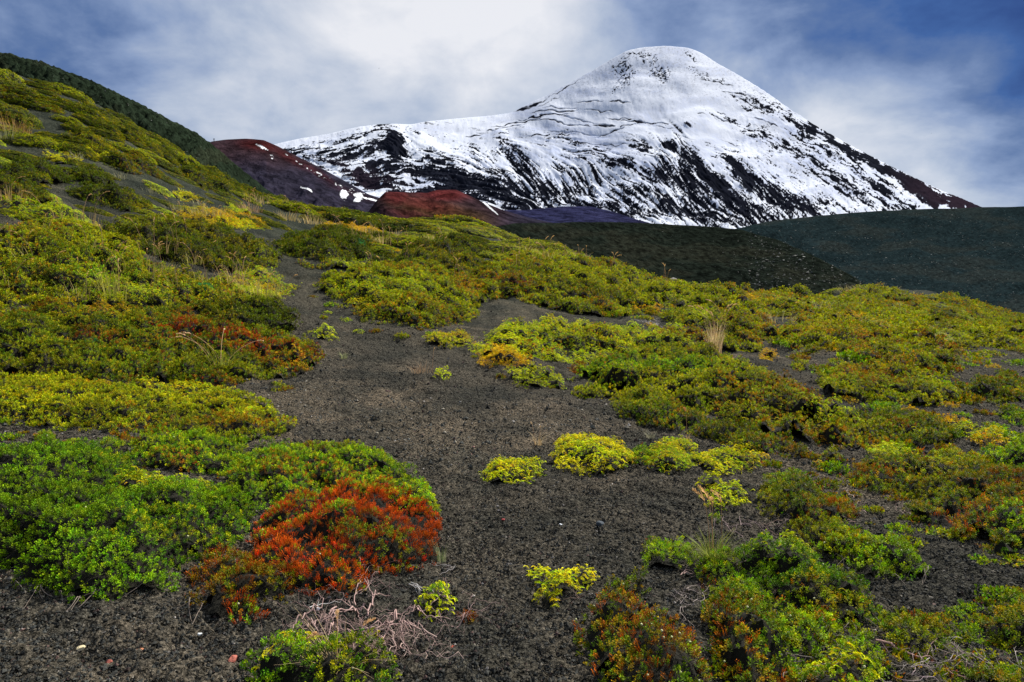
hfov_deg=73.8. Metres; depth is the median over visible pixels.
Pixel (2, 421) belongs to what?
heath tuft
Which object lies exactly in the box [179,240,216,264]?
grass tuft
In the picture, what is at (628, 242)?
hill
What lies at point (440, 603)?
heath shrub
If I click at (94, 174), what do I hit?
heath cushion
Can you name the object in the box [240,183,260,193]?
heath cushion
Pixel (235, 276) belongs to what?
grass tuft
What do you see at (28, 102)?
heath cushion
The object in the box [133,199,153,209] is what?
heath cushion
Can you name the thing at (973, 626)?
heath tuft
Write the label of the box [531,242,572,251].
heath cushion
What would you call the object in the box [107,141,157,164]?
heath cushion
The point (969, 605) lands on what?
heath tuft
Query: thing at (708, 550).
grass tuft
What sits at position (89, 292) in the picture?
grass tuft
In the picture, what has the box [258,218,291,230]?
heath cushion
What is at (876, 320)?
heath cushion
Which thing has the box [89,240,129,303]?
grass tuft
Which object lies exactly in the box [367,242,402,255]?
heath cushion
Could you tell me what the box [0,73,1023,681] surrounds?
ground
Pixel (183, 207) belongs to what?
heath cushion
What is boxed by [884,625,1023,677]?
dead shrub
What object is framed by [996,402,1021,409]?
heath tuft
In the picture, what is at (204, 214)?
grass tuft
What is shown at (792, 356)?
heath tuft
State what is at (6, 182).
heath cushion
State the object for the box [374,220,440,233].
heath cushion
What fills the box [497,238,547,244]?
heath cushion
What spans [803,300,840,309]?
grass tuft
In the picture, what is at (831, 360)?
heath tuft
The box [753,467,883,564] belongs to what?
heath shrub
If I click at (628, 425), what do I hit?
coarse gravel
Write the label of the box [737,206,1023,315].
hill
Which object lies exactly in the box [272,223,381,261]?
heath cushion
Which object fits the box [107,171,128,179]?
grass tuft
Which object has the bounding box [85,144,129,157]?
heath cushion
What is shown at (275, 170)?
hill
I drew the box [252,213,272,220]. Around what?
heath cushion
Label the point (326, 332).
heath shrub
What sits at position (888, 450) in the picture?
creeping shrub
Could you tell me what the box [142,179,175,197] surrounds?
heath cushion
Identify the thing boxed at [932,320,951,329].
heath cushion
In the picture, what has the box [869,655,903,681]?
heath tuft
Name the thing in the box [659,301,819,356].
heath shrub
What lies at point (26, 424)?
heath tuft
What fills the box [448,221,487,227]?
heath cushion
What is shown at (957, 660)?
heath tuft
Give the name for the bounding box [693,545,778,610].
heath shrub
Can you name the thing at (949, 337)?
heath cushion
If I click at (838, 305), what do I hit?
heath cushion
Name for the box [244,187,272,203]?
grass tuft
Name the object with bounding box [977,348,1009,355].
heath tuft
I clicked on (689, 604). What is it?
dead shrub
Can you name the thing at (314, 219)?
grass tuft
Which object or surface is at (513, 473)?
creeping shrub
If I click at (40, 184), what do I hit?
heath cushion
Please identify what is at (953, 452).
heath shrub
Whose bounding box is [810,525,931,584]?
heath shrub
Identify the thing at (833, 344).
heath tuft
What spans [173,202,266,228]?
heath cushion
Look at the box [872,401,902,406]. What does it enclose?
heath tuft
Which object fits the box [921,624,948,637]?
heath tuft
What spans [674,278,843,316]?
heath shrub
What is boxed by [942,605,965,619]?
heath tuft
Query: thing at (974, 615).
heath tuft
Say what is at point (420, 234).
heath cushion
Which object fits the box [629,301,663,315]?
heath shrub
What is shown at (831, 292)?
heath cushion
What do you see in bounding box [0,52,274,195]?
hill
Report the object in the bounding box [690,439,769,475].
creeping shrub
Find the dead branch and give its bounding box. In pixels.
[876,639,972,681]
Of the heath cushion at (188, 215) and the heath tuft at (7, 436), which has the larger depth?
the heath cushion at (188, 215)
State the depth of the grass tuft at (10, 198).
18.28 m
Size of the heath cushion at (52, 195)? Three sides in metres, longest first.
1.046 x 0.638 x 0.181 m
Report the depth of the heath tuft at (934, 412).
8.61 m
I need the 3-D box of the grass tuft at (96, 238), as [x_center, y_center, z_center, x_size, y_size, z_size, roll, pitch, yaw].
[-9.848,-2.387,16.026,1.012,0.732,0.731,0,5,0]
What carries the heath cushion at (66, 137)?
on the ground
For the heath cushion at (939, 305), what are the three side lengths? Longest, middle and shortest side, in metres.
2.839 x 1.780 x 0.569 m
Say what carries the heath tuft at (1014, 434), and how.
on the ground
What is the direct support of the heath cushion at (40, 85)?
on the ground
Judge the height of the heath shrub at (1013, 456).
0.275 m
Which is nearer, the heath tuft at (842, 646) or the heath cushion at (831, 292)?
the heath tuft at (842, 646)
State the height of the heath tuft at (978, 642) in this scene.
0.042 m
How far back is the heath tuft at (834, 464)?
6.34 m
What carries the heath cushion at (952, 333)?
on the ground
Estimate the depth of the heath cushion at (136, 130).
36.48 m
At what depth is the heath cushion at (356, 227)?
32.58 m
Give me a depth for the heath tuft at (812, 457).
6.62 m
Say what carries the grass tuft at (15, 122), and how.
on the ground
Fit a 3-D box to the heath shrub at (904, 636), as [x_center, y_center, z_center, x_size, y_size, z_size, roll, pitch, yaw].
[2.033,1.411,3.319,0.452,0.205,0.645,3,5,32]
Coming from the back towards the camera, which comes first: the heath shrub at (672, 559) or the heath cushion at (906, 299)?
the heath cushion at (906, 299)
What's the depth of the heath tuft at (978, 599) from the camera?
3.69 m
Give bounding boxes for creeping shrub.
[479,454,546,483]
[523,563,597,608]
[550,432,639,475]
[640,435,702,473]
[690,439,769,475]
[695,469,752,509]
[863,440,920,456]
[953,419,1010,443]
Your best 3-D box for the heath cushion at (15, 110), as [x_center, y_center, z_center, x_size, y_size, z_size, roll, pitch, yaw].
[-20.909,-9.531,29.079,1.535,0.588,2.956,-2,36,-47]
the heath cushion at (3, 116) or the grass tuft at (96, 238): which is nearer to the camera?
the grass tuft at (96, 238)
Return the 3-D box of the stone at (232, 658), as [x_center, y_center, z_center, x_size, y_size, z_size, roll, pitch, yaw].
[-1.228,1.399,2.997,0.038,0.030,0.055,-1,5,-14]
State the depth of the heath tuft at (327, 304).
16.10 m
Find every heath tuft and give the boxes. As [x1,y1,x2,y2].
[0,417,12,423]
[0,432,24,440]
[20,420,45,426]
[109,430,129,437]
[232,434,250,444]
[323,301,338,306]
[369,327,379,332]
[393,331,410,338]
[605,309,621,317]
[631,314,653,320]
[696,657,735,681]
[701,609,724,626]
[701,644,722,658]
[713,636,725,645]
[755,607,788,627]
[759,459,781,469]
[771,470,786,478]
[772,339,796,347]
[779,453,790,457]
[781,631,799,646]
[786,354,810,359]
[787,657,810,671]
[789,614,815,630]
[800,451,821,461]
[804,647,822,659]
[806,471,818,477]
[806,658,827,670]
[808,363,835,371]
[811,367,835,374]
[812,460,849,474]
[814,342,842,352]
[814,477,839,489]
[814,632,837,645]
[821,523,862,536]
[822,655,846,670]
[825,453,854,463]
[825,491,850,498]
[828,357,843,365]
[828,631,845,643]
[833,638,857,651]
[836,349,873,363]
[836,477,865,488]
[841,396,859,404]
[841,490,861,497]
[843,624,877,641]
[859,390,883,399]
[860,401,893,411]
[863,504,884,513]
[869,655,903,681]
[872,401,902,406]
[878,437,924,454]
[880,489,901,494]
[881,493,907,501]
[881,643,932,668]
[882,390,905,399]
[884,522,914,534]
[885,530,927,547]
[897,514,924,523]
[898,490,924,499]
[901,363,936,371]
[901,404,918,409]
[913,410,940,417]
[917,525,972,541]
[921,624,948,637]
[926,653,979,676]
[928,361,963,372]
[931,371,959,380]
[933,612,957,621]
[933,663,969,681]
[934,442,957,450]
[935,412,972,428]
[936,378,957,385]
[937,400,960,407]
[941,430,964,437]
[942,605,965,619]
[950,392,984,405]
[952,630,989,647]
[954,411,972,418]
[954,621,983,632]
[957,598,983,612]
[957,653,975,660]
[960,349,992,358]
[960,361,979,366]
[962,355,992,365]
[963,612,988,624]
[966,432,1009,448]
[967,648,1010,667]
[968,553,1004,564]
[973,408,998,415]
[974,584,1019,603]
[974,596,995,606]
[975,543,993,549]
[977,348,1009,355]
[977,669,1002,681]
[981,421,1009,428]
[983,427,1023,441]
[983,552,1023,566]
[986,363,1003,368]
[986,637,1012,649]
[989,534,1012,546]
[990,598,1023,610]
[994,368,1018,374]
[994,662,1023,681]
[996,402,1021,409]
[998,395,1017,401]
[1001,359,1023,365]
[1001,386,1023,395]
[1004,585,1023,595]
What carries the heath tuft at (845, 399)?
on the ground
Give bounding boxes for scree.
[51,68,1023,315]
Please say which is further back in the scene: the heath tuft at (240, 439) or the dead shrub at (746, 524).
the heath tuft at (240, 439)
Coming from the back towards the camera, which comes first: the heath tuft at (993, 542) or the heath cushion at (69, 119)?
the heath cushion at (69, 119)
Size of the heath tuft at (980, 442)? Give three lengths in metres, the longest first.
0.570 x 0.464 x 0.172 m
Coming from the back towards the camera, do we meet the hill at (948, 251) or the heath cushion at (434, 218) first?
the hill at (948, 251)
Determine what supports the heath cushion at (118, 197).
on the ground
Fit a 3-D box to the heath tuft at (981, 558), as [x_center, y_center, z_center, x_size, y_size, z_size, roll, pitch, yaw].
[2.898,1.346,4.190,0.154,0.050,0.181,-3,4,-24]
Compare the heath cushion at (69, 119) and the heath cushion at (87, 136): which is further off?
the heath cushion at (69, 119)
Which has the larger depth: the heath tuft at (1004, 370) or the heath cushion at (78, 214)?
the heath cushion at (78, 214)
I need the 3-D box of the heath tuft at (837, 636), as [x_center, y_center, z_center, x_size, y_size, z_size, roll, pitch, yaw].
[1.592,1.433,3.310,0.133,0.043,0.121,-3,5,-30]
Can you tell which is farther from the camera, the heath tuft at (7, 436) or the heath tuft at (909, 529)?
the heath tuft at (7, 436)
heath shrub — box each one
[0,216,246,311]
[0,295,325,388]
[0,369,298,440]
[0,433,256,621]
[91,424,255,474]
[166,542,296,623]
[205,437,441,524]
[219,265,301,298]
[222,587,270,624]
[237,475,441,597]
[239,621,401,681]
[295,255,379,268]
[308,323,338,339]
[312,256,487,328]
[368,246,492,272]
[402,232,490,258]
[414,581,455,621]
[422,328,474,348]
[467,252,668,316]
[469,312,717,363]
[475,342,532,367]
[492,247,712,306]
[504,357,566,389]
[567,339,902,452]
[572,586,714,681]
[603,561,651,601]
[610,389,798,454]
[626,442,656,465]
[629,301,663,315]
[640,535,701,568]
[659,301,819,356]
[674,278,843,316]
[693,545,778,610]
[700,578,835,681]
[715,322,767,352]
[734,529,884,640]
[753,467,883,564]
[773,594,887,681]
[777,313,963,373]
[798,307,981,354]
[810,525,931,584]
[813,359,965,406]
[831,282,948,329]
[837,448,1023,558]
[850,405,961,444]
[878,605,976,665]
[911,290,1023,326]
[928,443,994,464]
[937,306,1023,352]
[953,371,1023,403]
[957,588,1023,681]
[978,435,1023,465]
[998,404,1023,425]
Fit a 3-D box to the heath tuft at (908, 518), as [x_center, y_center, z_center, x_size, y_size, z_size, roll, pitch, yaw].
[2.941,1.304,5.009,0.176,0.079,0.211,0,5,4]
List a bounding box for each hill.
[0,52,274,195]
[210,139,378,211]
[369,190,550,226]
[497,222,865,293]
[505,206,647,222]
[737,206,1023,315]
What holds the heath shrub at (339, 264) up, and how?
on the ground
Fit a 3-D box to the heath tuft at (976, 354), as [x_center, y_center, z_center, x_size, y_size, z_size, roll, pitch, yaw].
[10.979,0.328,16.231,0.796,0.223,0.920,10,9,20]
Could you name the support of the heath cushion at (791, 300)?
on the ground
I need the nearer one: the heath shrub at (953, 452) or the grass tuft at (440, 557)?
the grass tuft at (440, 557)
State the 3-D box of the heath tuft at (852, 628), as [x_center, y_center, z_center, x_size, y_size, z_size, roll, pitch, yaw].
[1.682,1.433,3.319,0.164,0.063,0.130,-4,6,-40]
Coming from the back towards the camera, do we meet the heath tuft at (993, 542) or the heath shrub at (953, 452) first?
the heath shrub at (953, 452)
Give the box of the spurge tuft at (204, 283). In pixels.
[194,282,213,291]
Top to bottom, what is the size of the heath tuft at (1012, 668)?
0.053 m
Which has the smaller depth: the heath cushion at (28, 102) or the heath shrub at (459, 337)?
the heath shrub at (459, 337)
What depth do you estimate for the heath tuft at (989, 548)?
4.41 m
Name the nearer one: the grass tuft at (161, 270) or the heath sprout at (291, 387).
the heath sprout at (291, 387)
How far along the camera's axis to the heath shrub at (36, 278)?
14.50 m
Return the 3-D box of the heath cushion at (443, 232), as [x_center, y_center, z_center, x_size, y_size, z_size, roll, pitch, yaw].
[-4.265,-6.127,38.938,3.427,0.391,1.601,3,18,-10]
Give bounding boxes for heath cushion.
[0,69,24,84]
[0,77,36,91]
[0,84,46,99]
[0,85,7,92]
[0,92,66,113]
[0,99,11,107]
[0,105,42,129]
[0,111,33,133]
[0,124,29,134]
[0,132,60,147]
[0,149,41,160]
[0,153,90,185]
[0,157,12,165]
[0,168,53,204]
[0,208,38,221]
[1,194,77,223]
[9,176,50,188]
[22,80,61,94]
[28,78,53,85]
[31,88,61,97]
[31,131,99,146]
[34,189,62,201]
[36,94,108,120]
[44,149,83,163]
[44,201,90,223]
[45,156,96,167]
[47,82,93,104]
[50,139,99,161]
[51,114,85,126]
[58,91,89,103]
[60,123,95,135]
[63,163,113,184]
[65,128,119,151]
[65,181,153,212]
[72,112,125,139]
[73,204,114,216]
[84,103,120,121]
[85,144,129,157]
[86,126,125,143]
[86,145,109,156]
[95,109,117,121]
[97,156,138,170]
[100,212,282,272]
[101,171,120,180]
[102,150,165,179]
[105,108,136,125]
[106,120,147,146]
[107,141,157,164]
[117,121,145,135]
[118,117,146,134]
[120,213,153,221]
[127,139,161,157]
[130,208,158,216]
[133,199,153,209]
[137,132,182,164]
[138,147,168,162]
[140,127,185,154]
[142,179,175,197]
[143,152,188,177]
[143,194,174,207]
[153,207,175,214]
[155,173,183,187]
[159,213,194,223]
[160,149,178,165]
[166,146,199,165]
[172,188,198,202]
[172,205,221,217]
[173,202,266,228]
[174,164,247,193]
[196,292,302,335]
[197,196,213,203]
[205,193,246,207]
[209,188,242,201]
[211,174,250,197]
[212,214,262,230]
[223,211,272,229]
[225,202,250,213]
[230,190,261,205]
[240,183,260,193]
[246,190,265,200]
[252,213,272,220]
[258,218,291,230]
[259,209,286,220]
[261,196,281,202]
[265,200,317,215]
[269,194,332,211]
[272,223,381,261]
[298,215,326,222]
[306,205,330,215]
[322,205,363,212]
[323,208,390,230]
[324,221,380,236]
[360,229,393,238]
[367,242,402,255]
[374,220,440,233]
[378,234,425,248]
[390,217,438,225]
[402,231,434,238]
[410,216,446,221]
[417,222,456,231]
[423,230,452,235]
[424,220,453,224]
[434,214,490,225]
[436,223,460,231]
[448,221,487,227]
[457,226,506,240]
[462,225,515,236]
[476,248,499,258]
[481,225,506,231]
[483,242,535,254]
[497,234,523,239]
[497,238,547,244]
[502,239,566,247]
[511,243,537,247]
[526,244,572,252]
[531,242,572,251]
[753,293,780,299]
[758,296,814,310]
[788,315,818,320]
[820,288,841,295]
[833,301,852,310]
[839,293,863,298]
[865,319,888,325]
[888,302,909,308]
[895,296,918,304]
[921,294,942,301]
[929,308,960,319]
[930,303,970,315]
[930,328,969,342]
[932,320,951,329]
[935,332,962,342]
[989,311,1016,323]
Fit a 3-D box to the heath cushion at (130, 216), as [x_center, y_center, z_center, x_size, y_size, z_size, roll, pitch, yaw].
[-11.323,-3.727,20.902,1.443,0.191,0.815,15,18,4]
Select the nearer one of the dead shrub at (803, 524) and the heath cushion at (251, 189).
the dead shrub at (803, 524)
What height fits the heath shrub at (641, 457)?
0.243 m
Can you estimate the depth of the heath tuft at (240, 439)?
6.32 m
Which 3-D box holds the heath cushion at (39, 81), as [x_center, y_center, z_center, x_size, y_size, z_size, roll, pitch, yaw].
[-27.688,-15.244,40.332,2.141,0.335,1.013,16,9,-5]
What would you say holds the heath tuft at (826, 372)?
on the ground
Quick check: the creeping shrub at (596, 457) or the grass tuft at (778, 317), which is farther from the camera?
the grass tuft at (778, 317)
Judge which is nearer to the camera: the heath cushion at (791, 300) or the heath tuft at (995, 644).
the heath tuft at (995, 644)
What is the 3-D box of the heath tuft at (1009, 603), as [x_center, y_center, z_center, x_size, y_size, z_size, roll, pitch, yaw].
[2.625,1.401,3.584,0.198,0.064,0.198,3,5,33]
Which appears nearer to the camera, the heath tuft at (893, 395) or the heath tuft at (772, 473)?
the heath tuft at (772, 473)
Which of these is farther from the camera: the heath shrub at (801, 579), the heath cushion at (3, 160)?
the heath cushion at (3, 160)
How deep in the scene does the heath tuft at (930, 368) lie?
12.63 m
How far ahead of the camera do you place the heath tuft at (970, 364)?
13.88 m
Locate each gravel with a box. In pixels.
[0,129,1023,476]
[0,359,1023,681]
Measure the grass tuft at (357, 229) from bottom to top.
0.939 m
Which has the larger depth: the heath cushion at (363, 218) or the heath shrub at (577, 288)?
the heath cushion at (363, 218)
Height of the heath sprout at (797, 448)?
0.182 m
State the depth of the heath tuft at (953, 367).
12.80 m
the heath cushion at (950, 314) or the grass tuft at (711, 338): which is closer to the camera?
the grass tuft at (711, 338)
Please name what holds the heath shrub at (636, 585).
on the ground
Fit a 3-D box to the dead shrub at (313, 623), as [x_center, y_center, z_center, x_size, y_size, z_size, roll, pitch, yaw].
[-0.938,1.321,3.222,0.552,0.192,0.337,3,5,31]
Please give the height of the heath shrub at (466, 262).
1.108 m
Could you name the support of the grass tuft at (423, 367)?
on the ground
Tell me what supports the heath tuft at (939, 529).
on the ground
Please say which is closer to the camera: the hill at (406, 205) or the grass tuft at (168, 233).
the grass tuft at (168, 233)
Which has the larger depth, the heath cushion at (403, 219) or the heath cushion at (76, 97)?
the heath cushion at (403, 219)
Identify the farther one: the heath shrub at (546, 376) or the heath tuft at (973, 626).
the heath shrub at (546, 376)
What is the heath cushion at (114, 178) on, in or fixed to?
on the ground
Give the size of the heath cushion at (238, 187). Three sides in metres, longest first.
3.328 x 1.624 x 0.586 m
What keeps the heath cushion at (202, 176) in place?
on the ground
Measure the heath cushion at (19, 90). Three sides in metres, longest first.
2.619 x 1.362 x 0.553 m
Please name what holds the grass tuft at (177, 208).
on the ground
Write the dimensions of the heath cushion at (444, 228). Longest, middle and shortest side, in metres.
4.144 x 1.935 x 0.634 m
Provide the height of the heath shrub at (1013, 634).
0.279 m
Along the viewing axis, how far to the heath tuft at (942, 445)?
7.30 m
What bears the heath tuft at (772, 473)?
on the ground
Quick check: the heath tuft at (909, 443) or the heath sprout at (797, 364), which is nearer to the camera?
the heath tuft at (909, 443)
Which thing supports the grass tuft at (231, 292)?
on the ground
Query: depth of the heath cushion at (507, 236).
45.40 m
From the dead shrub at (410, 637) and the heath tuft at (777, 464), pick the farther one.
the heath tuft at (777, 464)
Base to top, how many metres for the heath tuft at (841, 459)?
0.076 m
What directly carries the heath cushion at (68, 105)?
on the ground
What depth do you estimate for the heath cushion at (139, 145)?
32.94 m
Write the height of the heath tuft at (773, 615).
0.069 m
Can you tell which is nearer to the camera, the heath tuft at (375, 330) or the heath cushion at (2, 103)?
the heath tuft at (375, 330)
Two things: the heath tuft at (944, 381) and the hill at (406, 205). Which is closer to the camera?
the heath tuft at (944, 381)
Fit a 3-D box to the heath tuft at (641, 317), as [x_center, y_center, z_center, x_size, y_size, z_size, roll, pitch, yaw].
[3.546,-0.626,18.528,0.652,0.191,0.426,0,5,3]
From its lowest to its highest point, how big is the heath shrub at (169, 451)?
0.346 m
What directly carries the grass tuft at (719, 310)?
on the ground
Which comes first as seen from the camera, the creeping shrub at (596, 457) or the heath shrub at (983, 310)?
the creeping shrub at (596, 457)
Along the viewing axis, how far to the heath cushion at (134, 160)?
28.01 m
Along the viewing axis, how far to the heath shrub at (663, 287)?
26.61 m
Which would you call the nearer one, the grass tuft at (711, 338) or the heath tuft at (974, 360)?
the grass tuft at (711, 338)
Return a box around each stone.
[76,645,85,649]
[228,655,236,662]
[596,521,603,525]
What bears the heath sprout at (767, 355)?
on the ground
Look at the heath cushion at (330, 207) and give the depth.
46.05 m
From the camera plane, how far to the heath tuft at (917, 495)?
5.58 m
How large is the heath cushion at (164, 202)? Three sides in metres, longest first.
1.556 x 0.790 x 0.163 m
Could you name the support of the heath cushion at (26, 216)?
on the ground
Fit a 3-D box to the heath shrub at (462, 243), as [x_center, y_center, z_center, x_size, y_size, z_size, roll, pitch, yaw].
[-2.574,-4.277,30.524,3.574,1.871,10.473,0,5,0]
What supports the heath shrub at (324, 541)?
on the ground
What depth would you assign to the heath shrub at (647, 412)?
7.98 m
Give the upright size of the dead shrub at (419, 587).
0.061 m
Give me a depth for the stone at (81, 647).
2.98 m
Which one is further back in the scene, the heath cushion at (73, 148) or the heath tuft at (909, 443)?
the heath cushion at (73, 148)
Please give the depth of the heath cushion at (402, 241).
28.38 m
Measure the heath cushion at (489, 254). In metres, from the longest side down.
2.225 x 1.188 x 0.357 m
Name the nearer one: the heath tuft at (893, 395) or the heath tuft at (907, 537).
the heath tuft at (907, 537)
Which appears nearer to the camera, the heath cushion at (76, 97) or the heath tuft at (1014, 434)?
the heath tuft at (1014, 434)
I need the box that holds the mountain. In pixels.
[274,46,979,228]
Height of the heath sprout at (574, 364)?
0.264 m
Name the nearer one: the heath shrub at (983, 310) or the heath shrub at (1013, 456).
the heath shrub at (1013, 456)
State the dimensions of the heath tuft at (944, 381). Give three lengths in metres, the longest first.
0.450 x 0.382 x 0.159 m
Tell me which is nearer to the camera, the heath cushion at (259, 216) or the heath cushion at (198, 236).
the heath cushion at (198, 236)
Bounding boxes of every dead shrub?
[261,589,339,644]
[271,556,509,656]
[294,601,459,660]
[345,603,486,666]
[409,582,434,591]
[664,585,711,625]
[665,621,947,681]
[673,583,704,600]
[713,515,801,540]
[761,515,857,544]
[807,635,990,681]
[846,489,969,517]
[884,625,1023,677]
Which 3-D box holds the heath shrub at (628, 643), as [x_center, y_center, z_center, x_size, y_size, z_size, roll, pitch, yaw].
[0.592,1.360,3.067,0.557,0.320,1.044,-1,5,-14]
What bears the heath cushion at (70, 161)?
on the ground
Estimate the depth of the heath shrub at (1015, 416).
8.70 m
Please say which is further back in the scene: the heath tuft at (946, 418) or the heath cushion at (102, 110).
the heath cushion at (102, 110)
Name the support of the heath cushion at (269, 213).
on the ground
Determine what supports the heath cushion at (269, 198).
on the ground
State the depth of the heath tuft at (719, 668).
2.98 m
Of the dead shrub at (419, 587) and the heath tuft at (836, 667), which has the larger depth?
the dead shrub at (419, 587)
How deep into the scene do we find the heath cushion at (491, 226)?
50.37 m
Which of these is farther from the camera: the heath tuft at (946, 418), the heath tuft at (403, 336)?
the heath tuft at (403, 336)
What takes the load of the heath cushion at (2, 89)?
on the ground
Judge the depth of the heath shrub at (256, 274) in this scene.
17.10 m
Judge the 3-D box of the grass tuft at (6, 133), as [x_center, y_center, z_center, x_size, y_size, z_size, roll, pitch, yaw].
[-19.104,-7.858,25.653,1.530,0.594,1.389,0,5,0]
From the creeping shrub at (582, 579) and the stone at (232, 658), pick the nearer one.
the stone at (232, 658)
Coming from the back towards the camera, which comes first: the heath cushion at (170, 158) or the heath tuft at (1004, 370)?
the heath cushion at (170, 158)
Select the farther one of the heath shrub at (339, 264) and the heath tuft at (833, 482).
the heath shrub at (339, 264)
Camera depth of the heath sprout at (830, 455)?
6.60 m
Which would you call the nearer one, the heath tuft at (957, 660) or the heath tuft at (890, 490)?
the heath tuft at (957, 660)
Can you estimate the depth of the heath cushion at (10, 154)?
24.08 m
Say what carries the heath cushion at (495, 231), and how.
on the ground
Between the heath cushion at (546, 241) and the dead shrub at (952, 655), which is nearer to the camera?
the dead shrub at (952, 655)
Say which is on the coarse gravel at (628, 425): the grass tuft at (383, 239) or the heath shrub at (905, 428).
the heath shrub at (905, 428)
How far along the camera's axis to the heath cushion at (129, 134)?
33.28 m
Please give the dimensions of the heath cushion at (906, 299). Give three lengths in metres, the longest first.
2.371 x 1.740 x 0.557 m
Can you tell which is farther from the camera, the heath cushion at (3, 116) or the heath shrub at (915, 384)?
the heath cushion at (3, 116)
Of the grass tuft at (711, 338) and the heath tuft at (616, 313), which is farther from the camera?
the heath tuft at (616, 313)
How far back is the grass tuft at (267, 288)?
15.36 m
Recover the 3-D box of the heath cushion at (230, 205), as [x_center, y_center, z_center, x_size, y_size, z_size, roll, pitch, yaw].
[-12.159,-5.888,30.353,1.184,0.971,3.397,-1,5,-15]
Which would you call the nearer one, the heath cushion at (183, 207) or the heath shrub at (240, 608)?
the heath shrub at (240, 608)
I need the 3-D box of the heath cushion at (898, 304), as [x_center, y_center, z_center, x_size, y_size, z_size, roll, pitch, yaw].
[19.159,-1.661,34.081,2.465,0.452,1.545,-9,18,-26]
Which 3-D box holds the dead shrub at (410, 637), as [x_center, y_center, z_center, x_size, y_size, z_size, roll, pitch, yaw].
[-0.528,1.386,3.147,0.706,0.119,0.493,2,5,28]
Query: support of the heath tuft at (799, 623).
on the ground
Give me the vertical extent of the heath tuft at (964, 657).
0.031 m
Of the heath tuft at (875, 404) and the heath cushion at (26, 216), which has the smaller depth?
the heath tuft at (875, 404)
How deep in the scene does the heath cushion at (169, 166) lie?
31.88 m
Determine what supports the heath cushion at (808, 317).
on the ground
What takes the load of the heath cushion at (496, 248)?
on the ground
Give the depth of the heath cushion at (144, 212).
21.80 m
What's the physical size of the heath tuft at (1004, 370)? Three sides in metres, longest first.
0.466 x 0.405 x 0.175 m
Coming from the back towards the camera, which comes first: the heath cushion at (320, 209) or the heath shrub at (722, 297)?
the heath cushion at (320, 209)
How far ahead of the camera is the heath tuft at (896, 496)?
5.55 m
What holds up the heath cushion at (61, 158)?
on the ground
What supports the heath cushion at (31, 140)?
on the ground
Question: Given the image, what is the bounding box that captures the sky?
[0,0,1023,206]
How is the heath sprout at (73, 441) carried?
on the ground
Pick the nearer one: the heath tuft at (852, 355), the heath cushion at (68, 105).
the heath tuft at (852, 355)
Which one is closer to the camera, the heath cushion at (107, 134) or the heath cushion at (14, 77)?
the heath cushion at (107, 134)
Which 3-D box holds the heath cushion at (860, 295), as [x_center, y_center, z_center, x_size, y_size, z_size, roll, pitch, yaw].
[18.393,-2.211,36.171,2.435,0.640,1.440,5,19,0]
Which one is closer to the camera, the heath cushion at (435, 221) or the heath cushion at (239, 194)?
the heath cushion at (239, 194)
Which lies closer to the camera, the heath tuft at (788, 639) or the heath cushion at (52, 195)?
the heath tuft at (788, 639)
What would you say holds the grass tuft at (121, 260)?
on the ground
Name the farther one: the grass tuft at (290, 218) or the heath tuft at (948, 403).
the grass tuft at (290, 218)
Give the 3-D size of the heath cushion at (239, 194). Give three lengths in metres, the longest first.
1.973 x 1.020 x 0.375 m
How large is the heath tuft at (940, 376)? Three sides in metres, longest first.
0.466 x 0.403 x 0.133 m
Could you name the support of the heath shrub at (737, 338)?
on the ground
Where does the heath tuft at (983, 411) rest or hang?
on the ground
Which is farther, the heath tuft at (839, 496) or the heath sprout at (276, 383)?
the heath sprout at (276, 383)
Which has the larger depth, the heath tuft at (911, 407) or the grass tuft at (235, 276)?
the grass tuft at (235, 276)
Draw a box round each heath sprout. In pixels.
[34,429,55,443]
[64,437,84,447]
[270,380,290,391]
[278,385,294,393]
[434,365,450,379]
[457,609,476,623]
[569,359,586,373]
[705,326,718,335]
[708,511,719,523]
[758,348,778,360]
[788,441,809,457]
[790,357,808,371]
[811,459,828,470]
[819,446,840,461]
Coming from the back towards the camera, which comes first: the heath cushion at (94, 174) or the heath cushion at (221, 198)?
the heath cushion at (221, 198)
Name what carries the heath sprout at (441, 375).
on the ground
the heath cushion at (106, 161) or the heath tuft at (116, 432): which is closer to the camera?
the heath tuft at (116, 432)
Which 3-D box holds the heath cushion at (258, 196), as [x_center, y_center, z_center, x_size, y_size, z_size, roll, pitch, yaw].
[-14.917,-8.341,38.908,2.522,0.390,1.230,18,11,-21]
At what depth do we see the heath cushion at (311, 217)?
35.35 m
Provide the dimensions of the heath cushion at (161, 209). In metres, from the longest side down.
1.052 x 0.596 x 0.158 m
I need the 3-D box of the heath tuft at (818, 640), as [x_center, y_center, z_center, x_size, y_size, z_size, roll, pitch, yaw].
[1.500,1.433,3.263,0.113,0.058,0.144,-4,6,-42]
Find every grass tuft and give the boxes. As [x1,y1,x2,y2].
[0,113,34,132]
[0,125,21,139]
[0,176,42,202]
[0,258,33,287]
[10,229,48,260]
[23,190,109,223]
[55,271,102,300]
[76,223,102,250]
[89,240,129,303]
[101,246,145,271]
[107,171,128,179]
[115,241,205,276]
[125,210,187,253]
[160,202,181,210]
[164,265,192,290]
[165,197,231,216]
[171,328,263,369]
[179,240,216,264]
[193,255,221,282]
[209,279,239,300]
[213,251,251,285]
[232,194,263,212]
[234,270,297,297]
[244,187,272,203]
[270,608,385,677]
[275,205,302,221]
[298,208,327,223]
[336,220,371,237]
[372,226,401,245]
[411,348,434,373]
[433,542,448,561]
[529,422,545,445]
[533,236,559,259]
[646,429,656,437]
[680,484,757,565]
[690,299,738,319]
[694,303,732,353]
[748,309,797,322]
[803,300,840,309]

